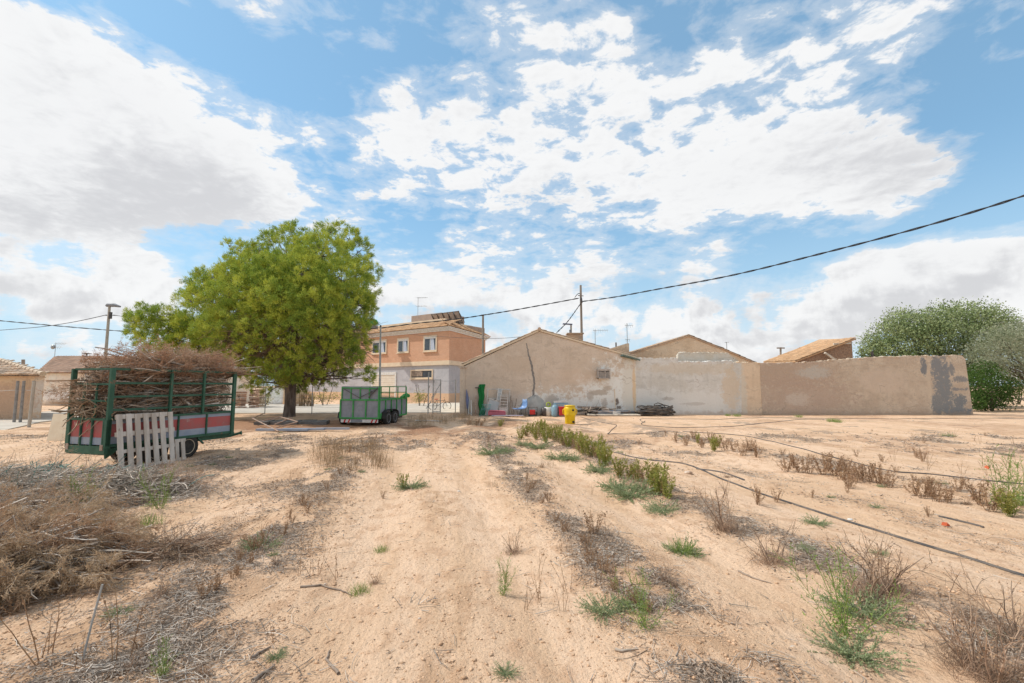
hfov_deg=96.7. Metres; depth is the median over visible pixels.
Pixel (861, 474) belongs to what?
dead weed
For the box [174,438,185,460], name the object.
wooden pallet
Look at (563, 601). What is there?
dry stalk
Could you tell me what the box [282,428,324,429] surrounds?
metal profile
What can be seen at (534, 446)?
sprawling weed
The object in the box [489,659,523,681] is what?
sprawling weed
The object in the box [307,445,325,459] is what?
dry grass
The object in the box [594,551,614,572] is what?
dead weed
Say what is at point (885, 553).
sprawling weed
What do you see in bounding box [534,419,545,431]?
tall weed
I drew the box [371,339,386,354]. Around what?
window
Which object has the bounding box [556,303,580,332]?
overhead cable
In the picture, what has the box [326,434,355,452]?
dry grass
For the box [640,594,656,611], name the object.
dead weed
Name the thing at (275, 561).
dead shrub
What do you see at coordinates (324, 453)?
dry grass
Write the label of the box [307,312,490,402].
brick house
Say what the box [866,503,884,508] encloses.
sprawling weed
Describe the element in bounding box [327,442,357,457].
dry grass
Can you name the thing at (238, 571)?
dead weed
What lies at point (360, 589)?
grass tuft
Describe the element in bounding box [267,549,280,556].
sprawling weed
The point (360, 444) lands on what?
dry grass
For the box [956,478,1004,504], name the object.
dead weed
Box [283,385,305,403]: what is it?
cream wall
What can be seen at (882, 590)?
dead shrub
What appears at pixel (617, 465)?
tall weed
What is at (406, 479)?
tall weed
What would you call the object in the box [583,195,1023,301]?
overhead cable
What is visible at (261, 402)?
brick stack
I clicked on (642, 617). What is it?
wispy weed
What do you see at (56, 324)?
overhead cable
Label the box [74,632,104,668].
dry stalk
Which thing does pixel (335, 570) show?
dry stalk
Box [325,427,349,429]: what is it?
metal profile
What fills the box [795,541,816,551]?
sprawling weed
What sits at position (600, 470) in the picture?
sprawling weed
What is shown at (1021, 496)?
wispy weed
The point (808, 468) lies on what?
dead weed
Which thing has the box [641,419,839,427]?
irrigation pipe
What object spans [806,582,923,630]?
sprawling weed
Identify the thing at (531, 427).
tall weed
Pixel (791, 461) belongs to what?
dead weed
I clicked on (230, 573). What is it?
dead weed
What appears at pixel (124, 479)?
brush pile
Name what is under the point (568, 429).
tall weed
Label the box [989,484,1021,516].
tall weed
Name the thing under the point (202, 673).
dead shrub
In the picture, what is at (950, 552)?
irrigation pipe
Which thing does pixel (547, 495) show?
dead weed
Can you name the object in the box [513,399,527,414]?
blue chair
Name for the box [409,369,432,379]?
low window
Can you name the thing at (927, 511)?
dead weed
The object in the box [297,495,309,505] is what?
dead weed
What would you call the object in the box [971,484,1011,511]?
dead weed
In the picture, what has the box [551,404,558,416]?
gas bottle
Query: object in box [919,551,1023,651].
dead shrub
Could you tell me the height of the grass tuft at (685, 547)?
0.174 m
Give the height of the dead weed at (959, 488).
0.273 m
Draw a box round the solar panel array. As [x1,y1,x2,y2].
[431,311,464,323]
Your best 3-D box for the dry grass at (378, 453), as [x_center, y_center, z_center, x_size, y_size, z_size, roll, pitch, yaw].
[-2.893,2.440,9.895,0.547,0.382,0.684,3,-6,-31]
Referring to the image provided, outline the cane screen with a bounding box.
[296,388,315,405]
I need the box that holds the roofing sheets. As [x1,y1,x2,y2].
[254,419,329,424]
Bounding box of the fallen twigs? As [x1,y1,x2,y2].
[0,432,1023,682]
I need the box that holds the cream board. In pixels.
[47,414,75,440]
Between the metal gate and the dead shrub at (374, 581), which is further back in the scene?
the metal gate
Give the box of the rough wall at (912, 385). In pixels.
[760,355,972,414]
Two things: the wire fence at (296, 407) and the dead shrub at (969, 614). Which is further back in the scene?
the wire fence at (296, 407)
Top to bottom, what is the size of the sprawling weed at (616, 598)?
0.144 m
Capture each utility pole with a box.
[482,316,483,353]
[578,285,582,332]
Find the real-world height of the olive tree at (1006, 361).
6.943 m
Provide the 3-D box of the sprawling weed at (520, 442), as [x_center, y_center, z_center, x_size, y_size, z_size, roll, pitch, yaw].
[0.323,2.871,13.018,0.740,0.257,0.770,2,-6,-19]
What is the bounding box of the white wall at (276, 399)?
[262,388,282,403]
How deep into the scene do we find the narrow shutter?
25.58 m
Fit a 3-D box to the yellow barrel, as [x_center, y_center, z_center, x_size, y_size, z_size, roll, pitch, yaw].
[2.574,3.222,20.130,0.550,0.820,0.519,-5,-7,39]
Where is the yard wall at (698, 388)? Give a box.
[636,357,741,414]
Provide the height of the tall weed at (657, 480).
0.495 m
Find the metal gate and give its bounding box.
[426,372,455,413]
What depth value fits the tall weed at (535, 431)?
13.77 m
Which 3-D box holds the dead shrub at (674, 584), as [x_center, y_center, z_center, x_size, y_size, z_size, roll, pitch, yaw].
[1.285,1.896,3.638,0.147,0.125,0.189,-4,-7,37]
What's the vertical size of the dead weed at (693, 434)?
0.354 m
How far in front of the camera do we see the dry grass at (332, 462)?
8.94 m
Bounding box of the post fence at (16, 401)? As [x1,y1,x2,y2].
[6,381,32,421]
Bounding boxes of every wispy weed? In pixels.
[56,465,102,506]
[134,462,178,508]
[149,636,178,677]
[496,552,517,595]
[604,566,679,632]
[767,541,913,642]
[974,445,1023,512]
[994,449,1023,506]
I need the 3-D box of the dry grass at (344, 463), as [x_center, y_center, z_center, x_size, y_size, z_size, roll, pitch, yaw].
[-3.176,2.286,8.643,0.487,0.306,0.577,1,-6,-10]
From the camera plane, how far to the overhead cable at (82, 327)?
30.23 m
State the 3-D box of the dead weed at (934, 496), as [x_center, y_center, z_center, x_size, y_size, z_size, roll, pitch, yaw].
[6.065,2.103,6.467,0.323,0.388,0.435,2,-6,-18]
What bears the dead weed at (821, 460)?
on the ground at (492, 528)
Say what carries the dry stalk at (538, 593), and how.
on the ground at (492, 528)
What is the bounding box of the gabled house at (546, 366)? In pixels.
[458,327,639,414]
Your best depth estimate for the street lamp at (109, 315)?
27.21 m
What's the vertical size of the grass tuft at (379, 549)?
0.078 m
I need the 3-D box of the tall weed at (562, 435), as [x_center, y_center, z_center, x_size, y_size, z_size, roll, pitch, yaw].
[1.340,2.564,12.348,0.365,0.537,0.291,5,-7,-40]
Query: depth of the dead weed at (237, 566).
3.88 m
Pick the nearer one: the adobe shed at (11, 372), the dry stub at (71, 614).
the dry stub at (71, 614)
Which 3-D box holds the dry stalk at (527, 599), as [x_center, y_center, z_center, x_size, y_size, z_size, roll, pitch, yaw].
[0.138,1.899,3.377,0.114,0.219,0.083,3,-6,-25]
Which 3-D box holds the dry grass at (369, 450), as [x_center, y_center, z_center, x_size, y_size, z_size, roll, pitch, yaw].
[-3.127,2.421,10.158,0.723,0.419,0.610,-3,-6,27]
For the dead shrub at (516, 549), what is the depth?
4.57 m
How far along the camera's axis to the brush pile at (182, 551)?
4.49 m
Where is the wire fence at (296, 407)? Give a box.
[220,385,405,413]
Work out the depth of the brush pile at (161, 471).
7.26 m
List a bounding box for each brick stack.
[235,392,246,407]
[248,390,259,406]
[256,389,264,406]
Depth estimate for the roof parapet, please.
30.60 m
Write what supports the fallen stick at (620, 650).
on the ground at (492, 528)
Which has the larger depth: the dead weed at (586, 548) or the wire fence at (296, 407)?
the wire fence at (296, 407)
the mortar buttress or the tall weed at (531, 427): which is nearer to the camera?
the tall weed at (531, 427)
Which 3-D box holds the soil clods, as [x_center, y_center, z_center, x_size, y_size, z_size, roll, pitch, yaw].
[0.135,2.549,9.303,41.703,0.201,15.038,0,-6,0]
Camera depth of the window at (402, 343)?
47.90 m
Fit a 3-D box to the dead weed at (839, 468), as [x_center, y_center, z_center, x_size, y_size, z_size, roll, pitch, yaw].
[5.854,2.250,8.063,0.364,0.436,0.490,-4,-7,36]
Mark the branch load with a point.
(165, 361)
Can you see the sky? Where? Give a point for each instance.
(493, 156)
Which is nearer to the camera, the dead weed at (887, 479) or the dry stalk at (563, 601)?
the dry stalk at (563, 601)
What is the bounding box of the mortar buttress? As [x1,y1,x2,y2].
[519,395,546,415]
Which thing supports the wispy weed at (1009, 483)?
on the ground at (492, 528)
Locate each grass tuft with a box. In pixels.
[137,513,165,525]
[343,580,371,598]
[373,543,390,553]
[663,537,704,557]
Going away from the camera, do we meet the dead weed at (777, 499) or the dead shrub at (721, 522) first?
the dead shrub at (721, 522)
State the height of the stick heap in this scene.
1.700 m
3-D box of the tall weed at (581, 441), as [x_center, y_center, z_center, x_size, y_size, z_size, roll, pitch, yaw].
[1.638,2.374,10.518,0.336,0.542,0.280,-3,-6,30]
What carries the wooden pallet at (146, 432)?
on the ground at (492, 528)
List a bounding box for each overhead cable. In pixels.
[0,320,377,333]
[6,315,102,329]
[381,298,578,328]
[410,334,514,338]
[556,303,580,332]
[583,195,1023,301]
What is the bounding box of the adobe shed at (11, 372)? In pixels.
[0,358,50,418]
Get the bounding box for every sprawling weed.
[99,604,138,621]
[236,531,284,551]
[263,645,293,663]
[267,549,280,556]
[391,475,429,490]
[471,443,511,455]
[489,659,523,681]
[494,443,514,451]
[511,438,533,445]
[525,436,552,449]
[541,449,574,460]
[554,449,583,461]
[573,587,635,625]
[579,458,615,475]
[594,472,640,492]
[602,477,661,503]
[609,584,651,613]
[624,475,662,494]
[638,495,682,515]
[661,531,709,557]
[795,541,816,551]
[798,513,831,527]
[803,614,919,676]
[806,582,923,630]
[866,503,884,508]
[869,549,889,556]
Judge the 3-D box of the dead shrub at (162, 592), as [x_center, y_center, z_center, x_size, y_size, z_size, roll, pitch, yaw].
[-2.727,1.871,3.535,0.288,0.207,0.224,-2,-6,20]
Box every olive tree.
[853,295,1023,385]
[956,316,1023,395]
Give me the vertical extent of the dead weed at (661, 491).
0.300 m
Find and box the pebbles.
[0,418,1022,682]
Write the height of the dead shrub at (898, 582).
0.496 m
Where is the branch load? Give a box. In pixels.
[34,334,258,460]
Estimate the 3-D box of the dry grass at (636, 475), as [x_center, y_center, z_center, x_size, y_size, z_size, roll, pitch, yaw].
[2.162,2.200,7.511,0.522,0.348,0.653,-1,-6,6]
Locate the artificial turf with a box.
[475,384,484,414]
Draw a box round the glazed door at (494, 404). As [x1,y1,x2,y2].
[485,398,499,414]
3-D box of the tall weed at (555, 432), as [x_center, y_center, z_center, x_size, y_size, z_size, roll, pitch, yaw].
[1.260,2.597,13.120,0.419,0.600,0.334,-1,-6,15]
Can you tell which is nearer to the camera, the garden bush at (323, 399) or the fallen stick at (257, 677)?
the fallen stick at (257, 677)
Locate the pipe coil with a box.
[635,402,675,415]
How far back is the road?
29.59 m
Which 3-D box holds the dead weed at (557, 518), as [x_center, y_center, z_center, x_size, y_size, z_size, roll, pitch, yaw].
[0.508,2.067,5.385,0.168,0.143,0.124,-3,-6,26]
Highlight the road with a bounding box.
[0,402,459,429]
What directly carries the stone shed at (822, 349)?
on the ground at (492, 528)
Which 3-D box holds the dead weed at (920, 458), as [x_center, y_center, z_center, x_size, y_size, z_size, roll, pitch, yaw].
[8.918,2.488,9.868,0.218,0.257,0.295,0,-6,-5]
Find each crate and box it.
[488,410,505,414]
[553,400,567,415]
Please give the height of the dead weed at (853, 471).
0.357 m
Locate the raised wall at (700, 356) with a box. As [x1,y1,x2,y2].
[676,352,737,361]
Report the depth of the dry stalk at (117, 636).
2.73 m
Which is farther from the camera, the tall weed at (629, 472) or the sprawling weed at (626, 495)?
the tall weed at (629, 472)
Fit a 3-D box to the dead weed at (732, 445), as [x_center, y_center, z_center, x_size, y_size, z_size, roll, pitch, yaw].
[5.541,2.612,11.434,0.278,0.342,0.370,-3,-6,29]
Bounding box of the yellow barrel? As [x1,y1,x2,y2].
[562,405,576,423]
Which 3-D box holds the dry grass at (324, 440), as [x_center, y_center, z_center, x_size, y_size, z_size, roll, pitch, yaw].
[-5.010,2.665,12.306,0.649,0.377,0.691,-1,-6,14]
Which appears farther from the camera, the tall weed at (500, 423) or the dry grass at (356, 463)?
the tall weed at (500, 423)
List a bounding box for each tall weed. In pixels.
[396,473,408,488]
[497,418,504,426]
[516,426,524,438]
[522,422,529,435]
[527,419,536,433]
[530,425,540,439]
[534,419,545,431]
[537,417,547,433]
[540,427,549,441]
[544,423,552,438]
[549,424,561,441]
[557,427,567,445]
[563,429,574,446]
[567,427,577,442]
[572,429,586,450]
[578,433,588,454]
[584,434,595,456]
[593,433,606,457]
[595,440,614,462]
[595,443,613,468]
[611,454,626,477]
[622,459,635,478]
[628,458,643,481]
[642,459,658,484]
[645,457,670,484]
[648,463,665,495]
[661,471,675,498]
[708,436,716,450]
[713,435,721,447]
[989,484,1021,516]
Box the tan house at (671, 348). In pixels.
[629,334,755,362]
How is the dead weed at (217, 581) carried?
on the ground at (492, 528)
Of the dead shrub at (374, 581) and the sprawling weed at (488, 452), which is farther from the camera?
the sprawling weed at (488, 452)
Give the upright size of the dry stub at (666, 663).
0.112 m
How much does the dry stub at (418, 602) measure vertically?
0.152 m
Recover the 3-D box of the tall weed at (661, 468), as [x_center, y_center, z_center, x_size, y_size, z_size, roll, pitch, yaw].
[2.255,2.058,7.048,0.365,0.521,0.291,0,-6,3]
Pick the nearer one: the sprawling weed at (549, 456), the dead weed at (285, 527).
the dead weed at (285, 527)
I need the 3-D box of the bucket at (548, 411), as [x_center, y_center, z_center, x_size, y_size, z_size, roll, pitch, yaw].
[2.037,3.877,25.174,0.520,0.500,0.520,0,-6,0]
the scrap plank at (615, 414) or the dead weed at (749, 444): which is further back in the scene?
the scrap plank at (615, 414)
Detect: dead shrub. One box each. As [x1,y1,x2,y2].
[110,648,149,673]
[142,571,175,600]
[193,659,217,677]
[269,554,280,564]
[365,569,381,585]
[498,527,525,556]
[651,562,677,583]
[662,575,680,587]
[681,477,755,536]
[734,518,815,572]
[817,524,929,614]
[820,527,941,603]
[903,574,1023,682]
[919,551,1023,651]
[928,591,1023,682]
[954,594,986,625]
[959,496,977,504]
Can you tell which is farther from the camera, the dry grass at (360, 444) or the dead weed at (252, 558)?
the dry grass at (360, 444)
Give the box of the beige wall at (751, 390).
[736,361,761,414]
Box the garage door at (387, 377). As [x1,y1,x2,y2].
[371,372,396,396]
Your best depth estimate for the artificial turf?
25.69 m
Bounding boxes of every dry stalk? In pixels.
[0,597,64,665]
[42,611,76,657]
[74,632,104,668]
[100,589,146,661]
[324,556,337,579]
[525,583,539,609]
[531,574,541,605]
[551,563,572,593]
[555,582,568,609]
[617,572,634,600]
[625,548,638,573]
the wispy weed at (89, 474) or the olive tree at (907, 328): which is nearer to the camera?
the wispy weed at (89, 474)
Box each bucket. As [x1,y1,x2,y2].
[541,408,545,415]
[544,407,551,415]
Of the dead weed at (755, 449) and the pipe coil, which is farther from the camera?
the pipe coil
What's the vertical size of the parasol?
1.427 m
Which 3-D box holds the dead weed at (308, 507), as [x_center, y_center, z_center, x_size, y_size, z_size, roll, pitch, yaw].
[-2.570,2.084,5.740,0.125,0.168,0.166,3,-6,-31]
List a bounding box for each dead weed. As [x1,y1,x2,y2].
[0,596,26,614]
[127,631,147,650]
[192,575,217,596]
[202,571,226,589]
[227,566,238,578]
[232,545,247,560]
[233,563,243,574]
[233,565,244,576]
[242,547,257,562]
[245,534,262,551]
[253,537,265,547]
[258,530,265,540]
[279,520,289,535]
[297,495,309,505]
[303,501,313,512]
[542,491,553,500]
[547,512,560,521]
[559,518,568,531]
[578,531,588,540]
[582,509,607,533]
[583,533,593,546]
[583,540,594,553]
[583,547,594,564]
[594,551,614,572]
[605,562,617,576]
[609,576,618,591]
[625,585,640,602]
[630,589,638,604]
[635,464,650,481]
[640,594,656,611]
[652,478,670,492]
[681,435,690,445]
[690,430,698,439]
[695,437,706,447]
[718,436,729,450]
[727,441,736,451]
[736,442,749,455]
[740,437,755,450]
[749,481,766,504]
[751,442,763,457]
[770,487,783,501]
[772,457,793,471]
[788,452,800,467]
[788,454,811,472]
[799,457,819,472]
[802,451,832,474]
[816,451,833,467]
[823,453,850,475]
[830,458,853,478]
[838,473,857,488]
[841,456,856,471]
[842,463,862,481]
[852,462,872,480]
[862,463,877,481]
[869,462,892,484]
[875,468,897,487]
[903,477,925,495]
[908,477,944,498]
[912,448,922,457]
[912,476,942,497]
[914,450,926,461]
[922,477,962,501]
[922,505,934,516]
[929,483,955,502]
[949,475,968,491]
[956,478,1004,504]
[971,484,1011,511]
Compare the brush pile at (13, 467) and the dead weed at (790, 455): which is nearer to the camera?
the brush pile at (13, 467)
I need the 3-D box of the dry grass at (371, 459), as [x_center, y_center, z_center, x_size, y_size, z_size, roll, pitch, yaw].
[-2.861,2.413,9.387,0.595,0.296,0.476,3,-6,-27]
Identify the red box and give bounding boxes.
[559,407,563,415]
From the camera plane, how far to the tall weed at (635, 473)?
7.73 m
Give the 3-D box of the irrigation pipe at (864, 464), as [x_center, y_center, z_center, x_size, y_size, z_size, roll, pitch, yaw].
[7.396,2.797,11.898,1.275,0.103,8.750,1,-6,-11]
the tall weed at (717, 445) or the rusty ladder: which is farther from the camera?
the rusty ladder
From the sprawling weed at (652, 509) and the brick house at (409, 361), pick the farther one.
the brick house at (409, 361)
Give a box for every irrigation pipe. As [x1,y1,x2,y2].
[582,417,664,433]
[585,439,1023,576]
[640,417,1023,422]
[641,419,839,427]
[683,431,1021,483]
[696,468,744,479]
[938,515,984,527]
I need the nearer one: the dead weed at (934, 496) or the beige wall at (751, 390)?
the dead weed at (934, 496)
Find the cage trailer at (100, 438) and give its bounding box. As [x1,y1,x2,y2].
[64,368,241,461]
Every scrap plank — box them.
[577,406,605,407]
[577,408,601,414]
[587,414,640,415]
[595,410,619,413]
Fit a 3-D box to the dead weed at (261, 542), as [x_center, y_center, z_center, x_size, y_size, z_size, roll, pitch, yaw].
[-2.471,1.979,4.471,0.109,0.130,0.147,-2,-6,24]
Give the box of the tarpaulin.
[492,415,523,415]
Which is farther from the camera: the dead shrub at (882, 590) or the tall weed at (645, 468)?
the tall weed at (645, 468)
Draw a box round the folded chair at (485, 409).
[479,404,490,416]
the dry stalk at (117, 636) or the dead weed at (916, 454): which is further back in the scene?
the dead weed at (916, 454)
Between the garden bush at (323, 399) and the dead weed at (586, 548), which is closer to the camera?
the dead weed at (586, 548)
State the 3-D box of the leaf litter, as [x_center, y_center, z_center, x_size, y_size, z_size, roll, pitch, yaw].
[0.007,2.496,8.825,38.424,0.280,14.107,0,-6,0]
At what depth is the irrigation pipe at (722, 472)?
8.75 m
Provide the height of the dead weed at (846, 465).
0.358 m
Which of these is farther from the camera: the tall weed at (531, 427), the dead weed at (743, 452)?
the tall weed at (531, 427)
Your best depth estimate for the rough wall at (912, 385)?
25.90 m
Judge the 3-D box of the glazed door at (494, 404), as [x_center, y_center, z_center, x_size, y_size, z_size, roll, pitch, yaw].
[-1.076,3.717,25.337,0.859,1.097,0.286,0,-6,3]
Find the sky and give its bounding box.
[0,0,1023,385]
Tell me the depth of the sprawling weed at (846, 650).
2.78 m
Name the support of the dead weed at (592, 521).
on the ground at (492, 528)
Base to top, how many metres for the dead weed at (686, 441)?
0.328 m
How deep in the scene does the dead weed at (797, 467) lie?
8.71 m
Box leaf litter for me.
[0,431,1023,682]
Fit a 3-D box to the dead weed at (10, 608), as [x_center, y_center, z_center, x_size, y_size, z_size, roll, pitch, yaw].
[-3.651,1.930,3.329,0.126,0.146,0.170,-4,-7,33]
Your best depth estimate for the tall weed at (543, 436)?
13.02 m
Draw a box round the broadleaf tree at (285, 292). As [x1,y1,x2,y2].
[119,218,384,416]
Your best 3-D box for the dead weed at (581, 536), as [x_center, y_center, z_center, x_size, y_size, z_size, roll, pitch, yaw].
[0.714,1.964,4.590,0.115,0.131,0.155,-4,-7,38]
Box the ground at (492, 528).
[0,386,1023,682]
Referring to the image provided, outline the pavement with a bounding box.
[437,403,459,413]
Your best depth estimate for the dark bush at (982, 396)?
29.22 m
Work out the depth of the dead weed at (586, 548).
4.28 m
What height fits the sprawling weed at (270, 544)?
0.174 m
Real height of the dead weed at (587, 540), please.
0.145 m
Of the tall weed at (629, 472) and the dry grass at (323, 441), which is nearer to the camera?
the tall weed at (629, 472)
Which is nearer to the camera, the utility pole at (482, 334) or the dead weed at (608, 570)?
the dead weed at (608, 570)
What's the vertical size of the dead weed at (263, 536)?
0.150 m
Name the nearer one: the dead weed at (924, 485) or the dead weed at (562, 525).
the dead weed at (562, 525)
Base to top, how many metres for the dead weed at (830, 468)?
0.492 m
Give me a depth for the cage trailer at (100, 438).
9.68 m
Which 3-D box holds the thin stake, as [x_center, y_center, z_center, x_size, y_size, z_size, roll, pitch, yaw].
[-2.514,1.699,2.723,0.012,0.452,0.078,-5,-7,42]
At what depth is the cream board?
13.66 m
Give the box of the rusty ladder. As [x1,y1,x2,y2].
[252,413,297,431]
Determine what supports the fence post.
on the ground at (492, 528)
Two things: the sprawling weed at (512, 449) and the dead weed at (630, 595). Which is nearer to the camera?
the dead weed at (630, 595)
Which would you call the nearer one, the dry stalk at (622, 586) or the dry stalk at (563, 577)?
the dry stalk at (622, 586)
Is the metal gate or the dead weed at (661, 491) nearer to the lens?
the dead weed at (661, 491)
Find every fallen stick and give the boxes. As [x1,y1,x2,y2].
[251,646,270,659]
[251,663,274,681]
[300,584,351,594]
[325,649,339,674]
[615,648,637,651]
[738,570,770,582]
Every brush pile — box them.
[0,426,224,511]
[0,452,101,490]
[0,457,154,526]
[0,470,188,616]
[2,453,208,496]
[91,505,285,578]
[94,452,224,495]
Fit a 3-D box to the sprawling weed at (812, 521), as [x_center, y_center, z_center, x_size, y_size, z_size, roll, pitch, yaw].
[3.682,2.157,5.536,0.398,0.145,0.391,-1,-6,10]
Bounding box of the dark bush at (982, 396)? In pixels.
[967,356,1023,411]
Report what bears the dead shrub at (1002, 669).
on the ground at (492, 528)
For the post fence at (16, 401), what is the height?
2.064 m
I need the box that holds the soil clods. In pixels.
[0,429,1023,682]
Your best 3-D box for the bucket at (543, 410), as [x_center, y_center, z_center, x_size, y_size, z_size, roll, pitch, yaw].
[1.810,3.896,25.172,0.400,0.450,0.400,0,-6,0]
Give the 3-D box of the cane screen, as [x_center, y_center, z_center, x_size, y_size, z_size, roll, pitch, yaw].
[-16.310,4.376,35.783,1.568,1.484,0.515,0,-6,0]
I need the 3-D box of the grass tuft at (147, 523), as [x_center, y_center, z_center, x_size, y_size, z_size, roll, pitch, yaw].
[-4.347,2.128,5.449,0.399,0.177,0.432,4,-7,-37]
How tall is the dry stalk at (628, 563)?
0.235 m
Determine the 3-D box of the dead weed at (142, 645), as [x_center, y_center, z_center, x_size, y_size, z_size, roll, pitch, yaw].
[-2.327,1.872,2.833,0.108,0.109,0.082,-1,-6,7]
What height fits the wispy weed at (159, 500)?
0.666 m
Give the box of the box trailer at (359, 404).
[337,386,409,423]
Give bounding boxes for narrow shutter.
[496,388,501,409]
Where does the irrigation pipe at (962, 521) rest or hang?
on the ground at (492, 528)
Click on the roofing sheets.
(312, 422)
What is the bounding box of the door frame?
[486,388,509,414]
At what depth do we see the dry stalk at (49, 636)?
2.77 m
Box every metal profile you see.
[256,428,308,430]
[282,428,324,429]
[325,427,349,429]
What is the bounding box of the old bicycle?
[429,399,450,409]
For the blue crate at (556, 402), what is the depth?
25.12 m
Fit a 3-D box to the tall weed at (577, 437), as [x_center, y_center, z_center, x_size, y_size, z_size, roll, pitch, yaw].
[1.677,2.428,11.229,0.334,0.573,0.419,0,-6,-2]
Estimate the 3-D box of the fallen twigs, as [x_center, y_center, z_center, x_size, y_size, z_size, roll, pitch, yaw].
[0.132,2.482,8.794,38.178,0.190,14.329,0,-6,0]
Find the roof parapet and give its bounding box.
[611,342,628,352]
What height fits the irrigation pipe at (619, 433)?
0.151 m
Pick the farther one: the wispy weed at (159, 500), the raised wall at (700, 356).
the raised wall at (700, 356)
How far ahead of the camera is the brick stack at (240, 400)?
32.81 m
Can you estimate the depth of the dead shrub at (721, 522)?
5.08 m
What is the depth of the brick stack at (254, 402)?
33.33 m
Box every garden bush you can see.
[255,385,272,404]
[303,387,340,404]
[411,385,430,405]
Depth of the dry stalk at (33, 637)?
2.68 m
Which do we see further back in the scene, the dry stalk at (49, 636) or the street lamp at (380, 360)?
the street lamp at (380, 360)
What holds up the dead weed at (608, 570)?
on the ground at (492, 528)
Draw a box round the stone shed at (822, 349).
[763,337,873,362]
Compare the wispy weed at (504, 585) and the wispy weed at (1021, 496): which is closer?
the wispy weed at (504, 585)
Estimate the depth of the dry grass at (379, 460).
9.23 m
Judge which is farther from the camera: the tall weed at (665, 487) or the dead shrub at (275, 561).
the tall weed at (665, 487)
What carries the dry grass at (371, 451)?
on the ground at (492, 528)
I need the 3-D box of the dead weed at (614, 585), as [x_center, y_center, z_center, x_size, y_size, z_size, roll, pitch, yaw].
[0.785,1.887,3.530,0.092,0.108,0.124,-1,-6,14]
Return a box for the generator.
[528,407,537,415]
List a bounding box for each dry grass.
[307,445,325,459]
[308,449,344,467]
[310,434,338,448]
[310,443,343,462]
[312,434,340,447]
[323,453,342,467]
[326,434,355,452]
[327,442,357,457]
[333,454,357,470]
[341,456,371,472]
[347,437,377,450]
[355,441,388,458]
[359,444,387,459]
[361,450,389,465]
[363,451,392,466]
[364,451,398,469]
[367,446,392,459]
[626,464,654,486]
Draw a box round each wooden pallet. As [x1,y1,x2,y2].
[114,412,175,470]
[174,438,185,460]
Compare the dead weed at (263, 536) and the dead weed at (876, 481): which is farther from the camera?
the dead weed at (876, 481)
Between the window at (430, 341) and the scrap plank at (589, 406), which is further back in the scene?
the window at (430, 341)
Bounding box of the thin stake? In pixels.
[80,584,103,663]
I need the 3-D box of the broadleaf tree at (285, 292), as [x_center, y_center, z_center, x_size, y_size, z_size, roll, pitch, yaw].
[-12.623,-1.352,24.886,14.868,11.359,10.244,-2,-6,23]
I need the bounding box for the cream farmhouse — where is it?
[40,356,253,405]
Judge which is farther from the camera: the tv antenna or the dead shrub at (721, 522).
the tv antenna
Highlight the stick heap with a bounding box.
[577,398,627,415]
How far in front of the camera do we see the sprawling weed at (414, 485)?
7.37 m
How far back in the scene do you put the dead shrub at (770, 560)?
4.24 m
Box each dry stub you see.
[35,598,53,615]
[49,604,75,623]
[383,588,437,612]
[639,650,685,676]
[777,612,801,627]
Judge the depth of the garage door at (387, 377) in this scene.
48.82 m
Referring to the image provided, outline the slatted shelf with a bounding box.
[499,394,507,413]
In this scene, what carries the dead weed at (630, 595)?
on the ground at (492, 528)
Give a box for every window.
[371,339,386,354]
[396,337,408,353]
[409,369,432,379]
[423,335,436,352]
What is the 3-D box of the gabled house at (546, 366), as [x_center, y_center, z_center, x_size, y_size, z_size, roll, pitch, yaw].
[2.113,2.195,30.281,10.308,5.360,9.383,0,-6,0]
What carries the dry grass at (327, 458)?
on the ground at (492, 528)
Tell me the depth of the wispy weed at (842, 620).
3.08 m
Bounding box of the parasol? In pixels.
[466,389,468,414]
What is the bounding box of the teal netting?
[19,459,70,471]
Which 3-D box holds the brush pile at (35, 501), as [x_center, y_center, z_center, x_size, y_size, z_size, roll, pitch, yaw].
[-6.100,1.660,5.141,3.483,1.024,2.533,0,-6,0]
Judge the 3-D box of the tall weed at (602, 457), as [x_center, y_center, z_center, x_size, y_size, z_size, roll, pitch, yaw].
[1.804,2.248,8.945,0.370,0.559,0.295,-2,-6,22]
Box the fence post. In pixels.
[27,381,35,426]
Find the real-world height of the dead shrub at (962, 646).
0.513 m
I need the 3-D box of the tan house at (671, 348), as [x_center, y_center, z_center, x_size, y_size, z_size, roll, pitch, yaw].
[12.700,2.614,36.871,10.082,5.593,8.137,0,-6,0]
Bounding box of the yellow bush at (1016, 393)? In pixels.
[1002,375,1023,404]
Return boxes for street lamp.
[100,303,120,397]
[379,325,381,396]
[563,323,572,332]
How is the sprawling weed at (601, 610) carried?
on the ground at (492, 528)
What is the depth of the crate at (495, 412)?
24.55 m
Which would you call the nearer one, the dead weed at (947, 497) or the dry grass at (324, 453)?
the dead weed at (947, 497)
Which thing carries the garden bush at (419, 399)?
on the ground at (492, 528)
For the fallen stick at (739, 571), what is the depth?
3.94 m
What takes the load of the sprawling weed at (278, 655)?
on the ground at (492, 528)

